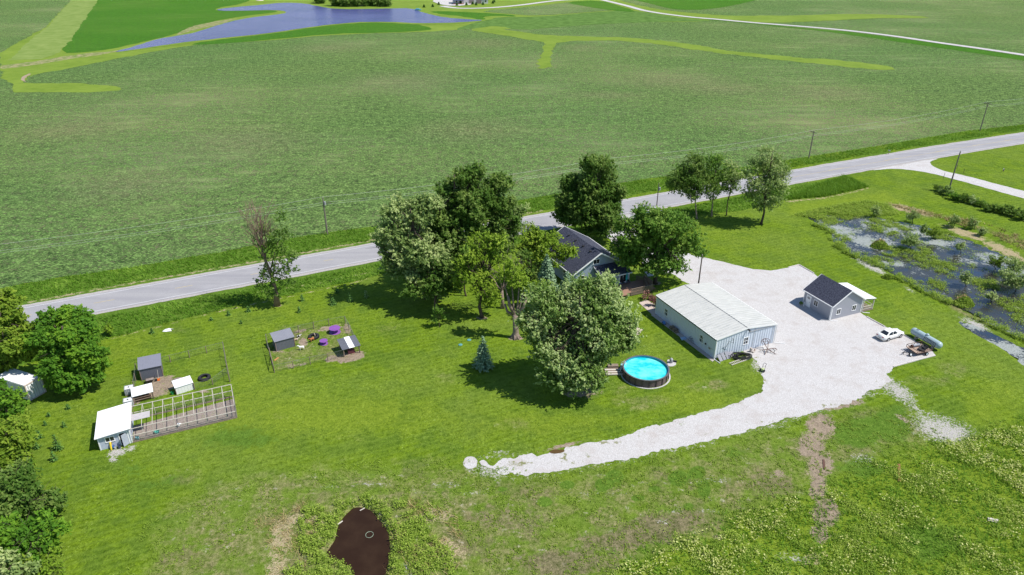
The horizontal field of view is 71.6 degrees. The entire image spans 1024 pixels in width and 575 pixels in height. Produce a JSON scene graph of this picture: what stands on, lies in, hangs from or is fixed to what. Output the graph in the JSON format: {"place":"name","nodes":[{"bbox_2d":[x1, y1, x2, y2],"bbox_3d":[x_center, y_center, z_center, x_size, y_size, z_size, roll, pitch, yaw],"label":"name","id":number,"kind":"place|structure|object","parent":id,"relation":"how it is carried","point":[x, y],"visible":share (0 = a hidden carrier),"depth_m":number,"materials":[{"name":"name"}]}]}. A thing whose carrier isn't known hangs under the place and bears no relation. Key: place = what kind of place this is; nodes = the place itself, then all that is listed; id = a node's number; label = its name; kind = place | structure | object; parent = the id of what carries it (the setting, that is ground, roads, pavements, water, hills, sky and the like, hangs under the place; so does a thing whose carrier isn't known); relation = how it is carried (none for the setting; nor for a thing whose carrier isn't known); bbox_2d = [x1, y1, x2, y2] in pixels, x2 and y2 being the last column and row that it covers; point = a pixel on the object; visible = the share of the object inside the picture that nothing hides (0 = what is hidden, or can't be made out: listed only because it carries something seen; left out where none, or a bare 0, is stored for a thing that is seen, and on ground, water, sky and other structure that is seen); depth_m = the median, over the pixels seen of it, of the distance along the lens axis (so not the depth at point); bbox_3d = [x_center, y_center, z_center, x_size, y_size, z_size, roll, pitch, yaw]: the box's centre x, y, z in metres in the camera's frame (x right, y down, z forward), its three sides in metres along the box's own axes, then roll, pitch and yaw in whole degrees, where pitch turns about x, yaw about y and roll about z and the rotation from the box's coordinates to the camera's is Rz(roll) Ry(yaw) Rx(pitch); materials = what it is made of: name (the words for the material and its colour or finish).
{"place":"outdoors","nodes":[
{"label":"outdoors","id":0,"kind":"place"},
{"bbox_2d":[0,0,69,52],"bbox_3d":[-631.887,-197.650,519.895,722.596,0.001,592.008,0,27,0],"label":"crop field","id":1,"kind":"structure","parent":0,"point":[20,20],"depth_m":519.50,"materials":[{"name":"plant"}]},
{"bbox_2d":[9,0,97,59],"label":"hay strip","id":2,"kind":"object","parent":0,"point":[55,36],"visible":1,"depth_m":442.40,"materials":[{"name":"plant"}]},
{"bbox_2d":[0,50,117,68],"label":"creek margin","id":3,"kind":"object","parent":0,"point":[47,60],"visible":1,"depth_m":354.07,"materials":[{"name":"plant"}]},
{"bbox_2d":[62,0,276,52],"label":"green corn field","id":4,"kind":"structure","parent":0,"point":[108,24],"depth_m":508.44,"materials":[{"name":"plant"}]},
{"bbox_2d":[177,19,233,34],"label":"shore weeds","id":5,"kind":"object","parent":4,"relation":"on","point":[205,25],"visible":1,"depth_m":477.68,"materials":[{"name":"plant"}]},
{"bbox_2d":[255,500,324,574],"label":"dry grass","id":6,"kind":"structure","parent":0,"point":[285,520],"depth_m":78.80,"materials":[{"name":"plant"}]},
{"bbox_2d":[116,3,480,51],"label":"lake","id":7,"kind":"structure","parent":0,"point":[298,15],"depth_m":507.68,"materials":[{"name":"liquid"}]},
{"bbox_2d":[119,2,478,51],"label":"lake shore","id":8,"kind":"structure","parent":0,"point":[447,16],"depth_m":492.22,"materials":[{"name":"green plant"}]},
{"bbox_2d":[191,22,430,44],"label":"corn strip","id":9,"kind":"object","parent":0,"point":[374,27],"visible":1,"depth_m":455.15,"materials":[{"name":"plant"}]},
{"bbox_2d":[0,0,709,92],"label":"grass field","id":10,"kind":"structure","parent":0,"point":[14,76],"depth_m":395.15,"materials":[{"name":"plant"}]},
{"bbox_2d":[327,507,389,574],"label":"pond","id":11,"kind":"structure","parent":0,"point":[356,549],"depth_m":77.67,"materials":[{"name":"liquid"}]},
{"bbox_2d":[432,11,513,19],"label":"corn plot","id":12,"kind":"object","parent":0,"point":[473,15],"visible":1,"depth_m":537.02,"materials":[{"name":"plant"}]},
{"bbox_2d":[441,0,561,8],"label":"driveway","id":13,"kind":"structure","parent":0,"point":[503,6],"depth_m":589.10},
{"bbox_2d":[0,124,1023,574],"bbox_3d":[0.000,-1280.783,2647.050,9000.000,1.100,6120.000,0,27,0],"label":"ground","id":14,"kind":"structure","parent":0,"point":[962,382],"depth_m":95.68,"materials":[{"name":"green plant"}]},
{"bbox_2d":[0,377,29,418],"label":"bushy tree","id":15,"kind":"object","parent":14,"relation":"on","point":[11,403],"visible":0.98,"depth_m":95.76,"materials":[{"name":"green plant"}]},
{"bbox_2d":[0,408,38,469],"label":"bushy tree","id":16,"kind":"object","parent":14,"relation":"on","point":[16,442],"visible":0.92,"depth_m":87.35,"materials":[{"name":"green plant"}]},
{"bbox_2d":[0,529,41,574],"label":"bushy tree","id":17,"kind":"object","parent":14,"relation":"on","point":[17,568],"visible":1,"depth_m":70.59,"materials":[{"name":"green plant"}]},
{"bbox_2d":[0,287,44,373],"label":"bushy tree","id":18,"kind":"object","parent":14,"relation":"on","point":[15,324],"visible":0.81,"depth_m":101.49,"materials":[{"name":"green plant"}]},
{"bbox_2d":[0,457,45,517],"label":"bushy tree","id":19,"kind":"object","parent":14,"relation":"on","point":[20,486],"visible":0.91,"depth_m":79.65,"materials":[{"name":"green plant"}]},
{"bbox_2d":[0,368,46,400],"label":"shed","id":20,"kind":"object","parent":14,"relation":"on","point":[31,384],"visible":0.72,"depth_m":101.05,"materials":[{"name":"white metal"}]},
{"bbox_2d":[26,382,36,399],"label":"door","id":21,"kind":"structure","parent":20,"relation":"in","point":[31,390],"depth_m":100.54,"materials":[{"name":"white paint"}]},
{"bbox_2d":[0,508,72,567],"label":"bushy tree","id":22,"kind":"object","parent":14,"relation":"on","point":[41,537],"visible":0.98,"depth_m":73.52,"materials":[{"name":"green plant"}]},
{"bbox_2d":[18,545,66,574],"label":"bushy tree","id":23,"kind":"object","parent":14,"relation":"on","point":[44,569],"visible":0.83,"depth_m":71.76,"materials":[{"name":"green plant"}]},
{"bbox_2d":[28,478,68,516],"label":"bushy tree","id":24,"kind":"object","parent":14,"relation":"on","point":[51,498],"visible":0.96,"depth_m":79.77,"materials":[{"name":"green plant"}]},
{"bbox_2d":[18,303,112,394],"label":"bushy tree","id":25,"kind":"object","parent":14,"relation":"on","point":[73,357],"visible":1,"depth_m":100.04,"materials":[{"name":"green plant"}]},
{"bbox_2d":[94,402,133,449],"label":"chicken coop","id":26,"kind":"structure","parent":14,"relation":"on","point":[113,424],"depth_m":92.07,"materials":[{"name":"white paint"}]},
{"bbox_2d":[131,383,153,403],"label":"feeder shelter","id":27,"kind":"object","parent":14,"relation":"on","point":[141,389],"visible":1,"depth_m":100.63,"materials":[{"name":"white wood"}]},
{"bbox_2d":[137,353,163,380],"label":"animal shelter","id":28,"kind":"object","parent":14,"relation":"on","point":[149,366],"visible":0.93,"depth_m":105.37,"materials":[{"name":"grey metal"}]},
{"bbox_2d":[132,342,230,389],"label":"wire fence","id":29,"kind":"object","parent":14,"relation":"on","point":[134,376],"visible":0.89,"depth_m":107.89,"materials":[{"name":"grey metal"}]},
{"bbox_2d":[172,375,193,394],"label":"animal shelter","id":30,"kind":"object","parent":14,"relation":"on","point":[183,385],"visible":1,"depth_m":102.43,"materials":[{"name":"white metal"}]},
{"bbox_2d":[129,384,237,442],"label":"chicken run","id":31,"kind":"object","parent":14,"relation":"on","point":[141,415],"visible":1,"depth_m":95.75,"materials":[{"name":"white wood"}]},
{"bbox_2d":[133,399,235,440],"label":"run floor","id":32,"kind":"structure","parent":14,"relation":"on","point":[160,425],"depth_m":96.80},
{"bbox_2d":[238,198,300,306],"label":"tree","id":33,"kind":"object","parent":14,"relation":"on","point":[264,246],"visible":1,"depth_m":120.85,"materials":[{"name":"green plant"}]},
{"bbox_2d":[270,328,294,351],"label":"animal shelter","id":34,"kind":"object","parent":14,"relation":"on","point":[282,339],"visible":1,"depth_m":112.78,"materials":[{"name":"grey metal"}]},
{"bbox_2d":[265,316,358,372],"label":"wire fence","id":35,"kind":"object","parent":14,"relation":"on","point":[348,325],"visible":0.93,"depth_m":110.61,"materials":[{"name":"grey metal"}]},
{"bbox_2d":[322,197,327,234],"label":"utility pole","id":36,"kind":"object","parent":14,"relation":"on","point":[324,202],"visible":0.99,"depth_m":152.72,"materials":[{"name":"grey wood"}]},
{"bbox_2d":[0,99,1021,252],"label":"power lines","id":37,"kind":"object","parent":36,"relation":"attached to","point":[432,190],"visible":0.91,"depth_m":156.41,"materials":[{"name":"metal"}]},
{"bbox_2d":[337,335,360,355],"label":"striped shelter","id":38,"kind":"object","parent":14,"relation":"on","point":[348,342],"visible":1,"depth_m":111.64,"materials":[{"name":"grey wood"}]},
{"bbox_2d":[281,491,457,574],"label":"pond plants","id":39,"kind":"object","parent":14,"relation":"on","point":[321,568],"visible":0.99,"depth_m":77.17,"materials":[{"name":"green plant"}]},
{"bbox_2d":[33,312,740,513],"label":"lawn clover","id":40,"kind":"object","parent":14,"relation":"on","point":[341,422],"visible":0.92,"depth_m":97.00,"materials":[{"name":"green plant"}]},
{"bbox_2d":[366,191,456,299],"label":"tree","id":41,"kind":"object","parent":14,"relation":"on","point":[411,249],"visible":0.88,"depth_m":120.97,"materials":[{"name":"green plant"}]},
{"bbox_2d":[372,494,464,574],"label":"dry tufts","id":42,"kind":"object","parent":14,"relation":"on","point":[453,530],"visible":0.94,"depth_m":78.57,"materials":[{"name":"plant"}]},
{"bbox_2d":[398,255,466,311],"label":"tree","id":43,"kind":"object","parent":14,"relation":"on","point":[435,281],"visible":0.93,"depth_m":120.04,"materials":[{"name":"green plant"}]},
{"bbox_2d":[431,300,446,326],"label":"sapling","id":44,"kind":"object","parent":14,"relation":"on","point":[438,313],"visible":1,"depth_m":118.00,"materials":[{"name":"green plant"}]},
{"bbox_2d":[422,160,498,276],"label":"tree","id":45,"kind":"object","parent":14,"relation":"on","point":[468,200],"visible":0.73,"depth_m":125.25,"materials":[{"name":"green plant"}]},
{"bbox_2d":[463,456,476,468],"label":"gravel heap patch","id":46,"kind":"object","parent":14,"relation":"on","point":[471,463],"visible":1,"depth_m":89.06,"materials":[{"name":"gravel"}]},
{"bbox_2d":[446,231,512,317],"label":"tree","id":47,"kind":"object","parent":14,"relation":"on","point":[479,249],"visible":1,"depth_m":117.24,"materials":[{"name":"green plant"}]},
{"bbox_2d":[471,336,494,372],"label":"spruce tree","id":48,"kind":"object","parent":14,"relation":"on","point":[483,357],"visible":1,"depth_m":106.72,"materials":[{"name":"green plant"}]},
{"bbox_2d":[479,170,524,277],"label":"tree","id":49,"kind":"object","parent":14,"relation":"on","point":[502,219],"visible":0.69,"depth_m":129.96,"materials":[{"name":"green plant"}]},
{"bbox_2d":[484,247,521,308],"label":"dead tree","id":50,"kind":"object","parent":14,"relation":"on","point":[501,289],"visible":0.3,"depth_m":122.92,"materials":[{"name":"wood"}]},
{"bbox_2d":[493,256,531,340],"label":"tree","id":51,"kind":"object","parent":14,"relation":"on","point":[509,276],"visible":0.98,"depth_m":111.49,"materials":[{"name":"green plant"}]},
{"bbox_2d":[505,202,530,248],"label":"tree","id":52,"kind":"object","parent":14,"relation":"on","point":[511,236],"visible":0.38,"depth_m":144.29,"materials":[{"name":"green plant"}]},
{"bbox_2d":[515,247,541,285],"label":"tree","id":53,"kind":"object","parent":14,"relation":"on","point":[527,257],"visible":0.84,"depth_m":124.77,"materials":[{"name":"green plant"}]},
{"bbox_2d":[113,408,950,574],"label":"ground weeds","id":54,"kind":"object","parent":14,"relation":"on","point":[454,492],"visible":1,"depth_m":83.75,"materials":[{"name":"green plant"}]},
{"bbox_2d":[529,254,558,305],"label":"spruce tree","id":55,"kind":"object","parent":14,"relation":"on","point":[546,271],"visible":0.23,"depth_m":121.37,"materials":[{"name":"green plant"}]},
{"bbox_2d":[514,221,578,281],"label":"tree","id":56,"kind":"object","parent":14,"relation":"on","point":[534,236],"visible":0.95,"depth_m":126.84,"materials":[{"name":"green plant"}]},
{"bbox_2d":[507,269,646,398],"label":"tree","id":57,"kind":"object","parent":14,"relation":"on","point":[576,336],"visible":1,"depth_m":98.20,"materials":[{"name":"green plant"}]},
{"bbox_2d":[541,226,632,284],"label":"house","id":58,"kind":"structure","parent":14,"relation":"on","point":[593,258],"depth_m":132.11,"materials":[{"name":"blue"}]},
{"bbox_2d":[550,151,628,238],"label":"tree","id":59,"kind":"object","parent":14,"relation":"on","point":[591,195],"visible":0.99,"depth_m":146.68,"materials":[{"name":"green plant"}]},
{"bbox_2d":[604,364,622,375],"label":"pool steps","id":60,"kind":"structure","parent":14,"relation":"on","point":[613,369],"depth_m":107.15,"materials":[{"name":"brown wood"}]},
{"bbox_2d":[614,275,655,295],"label":"wooden deck","id":61,"kind":"structure","parent":14,"relation":"on","point":[636,287],"depth_m":130.94,"materials":[{"name":"brown wood"}]},
{"bbox_2d":[621,355,670,388],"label":"swimming pool","id":62,"kind":"structure","parent":14,"relation":"on","point":[646,371],"depth_m":105.61,"materials":[{"name":"liquid"}]},
{"bbox_2d":[639,300,654,316],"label":"concrete patio","id":63,"kind":"structure","parent":14,"relation":"on","point":[647,305],"depth_m":125.47,"materials":[{"name":"concrete"}]},
{"bbox_2d":[604,200,709,284],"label":"tree","id":64,"kind":"object","parent":14,"relation":"on","point":[658,232],"visible":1,"depth_m":128.41,"materials":[{"name":"green plant"}]},
{"bbox_2d":[652,314,715,361],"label":"shed apron","id":65,"kind":"object","parent":14,"relation":"on","point":[679,334],"visible":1,"depth_m":114.65,"materials":[{"name":"concrete"}]},
{"bbox_2d":[663,150,725,218],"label":"tree","id":66,"kind":"object","parent":14,"relation":"on","point":[687,180],"visible":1,"depth_m":157.40,"materials":[{"name":"green plant"}]},
{"bbox_2d":[480,210,934,475],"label":"gravel yard","id":67,"kind":"structure","parent":14,"relation":"on","point":[816,361],"depth_m":107.97,"materials":[{"name":"gravel"}]},
{"bbox_2d":[803,274,876,320],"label":"garage","id":68,"kind":"structure","parent":67,"relation":"on","point":[827,298],"depth_m":122.44,"materials":[{"name":"grey"}]},
{"bbox_2d":[876,327,903,341],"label":"parked car","id":69,"kind":"object","parent":67,"relation":"on","point":[887,334],"visible":1,"depth_m":115.21,"materials":[{"name":"white paint"}]},
{"bbox_2d":[902,337,935,355],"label":"utility trailer","id":70,"kind":"object","parent":67,"relation":"on","point":[916,350],"visible":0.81,"depth_m":111.41,"materials":[{"name":"brown wood"}]},
{"bbox_2d":[697,150,733,216],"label":"tree","id":71,"kind":"object","parent":14,"relation":"on","point":[718,161],"visible":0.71,"depth_m":159.66,"materials":[{"name":"green plant"}]},
{"bbox_2d":[655,282,784,362],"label":"metal shed","id":72,"kind":"structure","parent":14,"relation":"on","point":[712,320],"depth_m":114.60,"materials":[{"name":"white"}]},
{"bbox_2d":[718,157,745,215],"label":"tree","id":73,"kind":"object","parent":14,"relation":"on","point":[735,177],"visible":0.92,"depth_m":160.47,"materials":[{"name":"green plant"}]},
{"bbox_2d":[729,352,751,359],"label":"pipe coil","id":74,"kind":"object","parent":14,"relation":"on","point":[736,355],"visible":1,"depth_m":110.52,"materials":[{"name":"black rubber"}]},
{"bbox_2d":[738,143,792,224],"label":"tree","id":75,"kind":"object","parent":14,"relation":"on","point":[772,176],"visible":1,"depth_m":154.40,"materials":[{"name":"green plant"}]},
{"bbox_2d":[603,414,1023,574],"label":"weeds","id":76,"kind":"object","parent":14,"relation":"on","point":[921,478],"visible":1,"depth_m":78.45,"materials":[{"name":"green plant"}]},
{"bbox_2d":[611,425,1023,574],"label":"cream blossom","id":77,"kind":"object","parent":76,"relation":"attached to","point":[871,557],"visible":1,"depth_m":79.25,"materials":[{"name":"plant"}]},
{"bbox_2d":[782,174,870,199],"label":"tall grass patch","id":78,"kind":"object","parent":14,"relation":"on","point":[831,186],"visible":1,"depth_m":180.82,"materials":[{"name":"plant"}]},
{"bbox_2d":[792,198,899,219],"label":"broadleaf patch","id":79,"kind":"object","parent":14,"relation":"on","point":[854,213],"visible":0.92,"depth_m":167.23,"materials":[{"name":"green plant"}]},
{"bbox_2d":[809,215,1023,338],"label":"marsh","id":80,"kind":"structure","parent":14,"relation":"in","point":[862,240],"depth_m":141.78,"materials":[{"name":"liquid"}]},
{"bbox_2d":[871,238,889,249],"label":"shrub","id":81,"kind":"object","parent":80,"relation":"on","point":[880,244],"visible":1,"depth_m":148.14,"materials":[{"name":"green plant"}]},
{"bbox_2d":[901,231,920,246],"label":"willow shrub","id":82,"kind":"object","parent":80,"relation":"on","point":[911,239],"visible":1,"depth_m":147.07,"materials":[{"name":"green plant"}]},
{"bbox_2d":[809,209,1023,329],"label":"marsh plants","id":83,"kind":"object","parent":80,"relation":"on","point":[899,249],"visible":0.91,"depth_m":144.14,"materials":[{"name":"green plant"}]},
{"bbox_2d":[953,294,974,307],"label":"reed clump","id":84,"kind":"object","parent":80,"relation":"on","point":[966,300],"visible":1,"depth_m":125.81,"materials":[{"name":"green plant"}]},
{"bbox_2d":[958,270,974,286],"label":"willow shrub","id":85,"kind":"object","parent":80,"relation":"on","point":[966,277],"visible":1,"depth_m":131.50,"materials":[{"name":"green plant"}]},
{"bbox_2d":[986,253,1007,269],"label":"willow shrub","id":86,"kind":"object","parent":80,"relation":"on","point":[993,261],"visible":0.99,"depth_m":137.95,"materials":[{"name":"green plant"}]},
{"bbox_2d":[998,266,1023,290],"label":"willow shrub","id":87,"kind":"object","parent":80,"relation":"on","point":[1012,278],"visible":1,"depth_m":129.69,"materials":[{"name":"green plant"}]},
{"bbox_2d":[1001,255,1023,274],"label":"willow shrub","id":88,"kind":"object","parent":80,"relation":"on","point":[1012,261],"visible":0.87,"depth_m":135.72,"materials":[{"name":"green plant"}]},
{"bbox_2d":[811,216,1023,340],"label":"bank plants","id":89,"kind":"object","parent":14,"relation":"on","point":[881,265],"visible":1,"depth_m":134.86,"materials":[{"name":"green plant"}]},
{"bbox_2d":[910,328,942,348],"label":"propane tank","id":90,"kind":"object","parent":14,"relation":"on","point":[918,333],"visible":0.98,"depth_m":113.74,"materials":[{"name":"metal"}]},
{"bbox_2d":[888,202,1023,248],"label":"dead reeds","id":91,"kind":"object","parent":14,"relation":"on","point":[1021,245],"visible":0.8,"depth_m":159.91,"materials":[{"name":"plant"}]},
{"bbox_2d":[959,322,1023,364],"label":"marsh puddle","id":92,"kind":"object","parent":14,"relation":"on","point":[1011,348],"visible":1,"depth_m":115.20,"materials":[{"name":"liquid"}]},
{"bbox_2d":[1001,203,1020,214],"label":"hedge shrub","id":93,"kind":"object","parent":14,"relation":"on","point":[1009,210],"visible":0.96,"depth_m":164.09,"materials":[{"name":"green plant"}]},
{"bbox_2d":[0,0,1023,287],"bbox_3d":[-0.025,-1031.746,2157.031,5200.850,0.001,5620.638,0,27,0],"label":"crop field","id":94,"kind":"structure","parent":0,"point":[162,140],"depth_m":253.07,"materials":[{"name":"plant"}]},
{"bbox_2d":[472,27,894,69],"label":"grass waterway","id":95,"kind":"object","parent":94,"relation":"on","point":[550,42],"depth_m":395.05,"materials":[{"name":"plant"}]},
{"bbox_2d":[3,124,1023,366],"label":"ditch grass","id":96,"kind":"structure","parent":0,"point":[366,237],"depth_m":140.15,"materials":[{"name":"plant"}]},
{"bbox_2d":[20,132,1023,314],"bbox_3d":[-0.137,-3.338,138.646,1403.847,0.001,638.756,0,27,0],"label":"road shoulder","id":97,"kind":"object","parent":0,"point":[239,286],"visible":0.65,"depth_m":142.74},
{"bbox_2d":[21,133,1023,322],"bbox_3d":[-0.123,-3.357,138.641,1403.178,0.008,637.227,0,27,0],"label":"road","id":98,"kind":"structure","parent":0,"point":[116,299],"depth_m":144.00,"materials":[{"name":"asphalt"}]},
{"bbox_2d":[484,2,610,14],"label":"field","id":99,"kind":"structure","parent":0,"point":[560,8],"depth_m":562.02,"materials":[{"name":"plant"}]},
{"bbox_2d":[457,11,709,29],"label":"green headland","id":100,"kind":"structure","parent":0,"point":[579,19],"depth_m":503.17,"materials":[{"name":"green plant"}]},
{"bbox_2d":[570,0,632,11],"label":"grass field","id":101,"kind":"structure","parent":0,"point":[601,5],"depth_m":596.86,"materials":[{"name":"plant"}]},
{"bbox_2d":[638,0,753,9],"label":"corn top","id":102,"kind":"object","parent":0,"point":[691,4],"visible":1,"depth_m":612.79,"materials":[{"name":"plant"}]},
{"bbox_2d":[618,1,927,22],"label":"waterway","id":103,"kind":"object","parent":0,"point":[789,18],"visible":1,"depth_m":524.95,"materials":[{"name":"green plant"}]},
{"bbox_2d":[603,0,1023,55],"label":"gravel lane","id":104,"kind":"structure","parent":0,"point":[823,28],"depth_m":459.00,"materials":[{"name":"gravel"}]},
{"bbox_2d":[644,11,1023,60],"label":"lane verge","id":105,"kind":"structure","parent":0,"point":[971,50],"depth_m":405.00,"materials":[{"name":"plant"}]},
{"bbox_2d":[875,159,1023,197],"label":"side driveway","id":106,"kind":"structure","parent":0,"point":[925,166],"depth_m":190.55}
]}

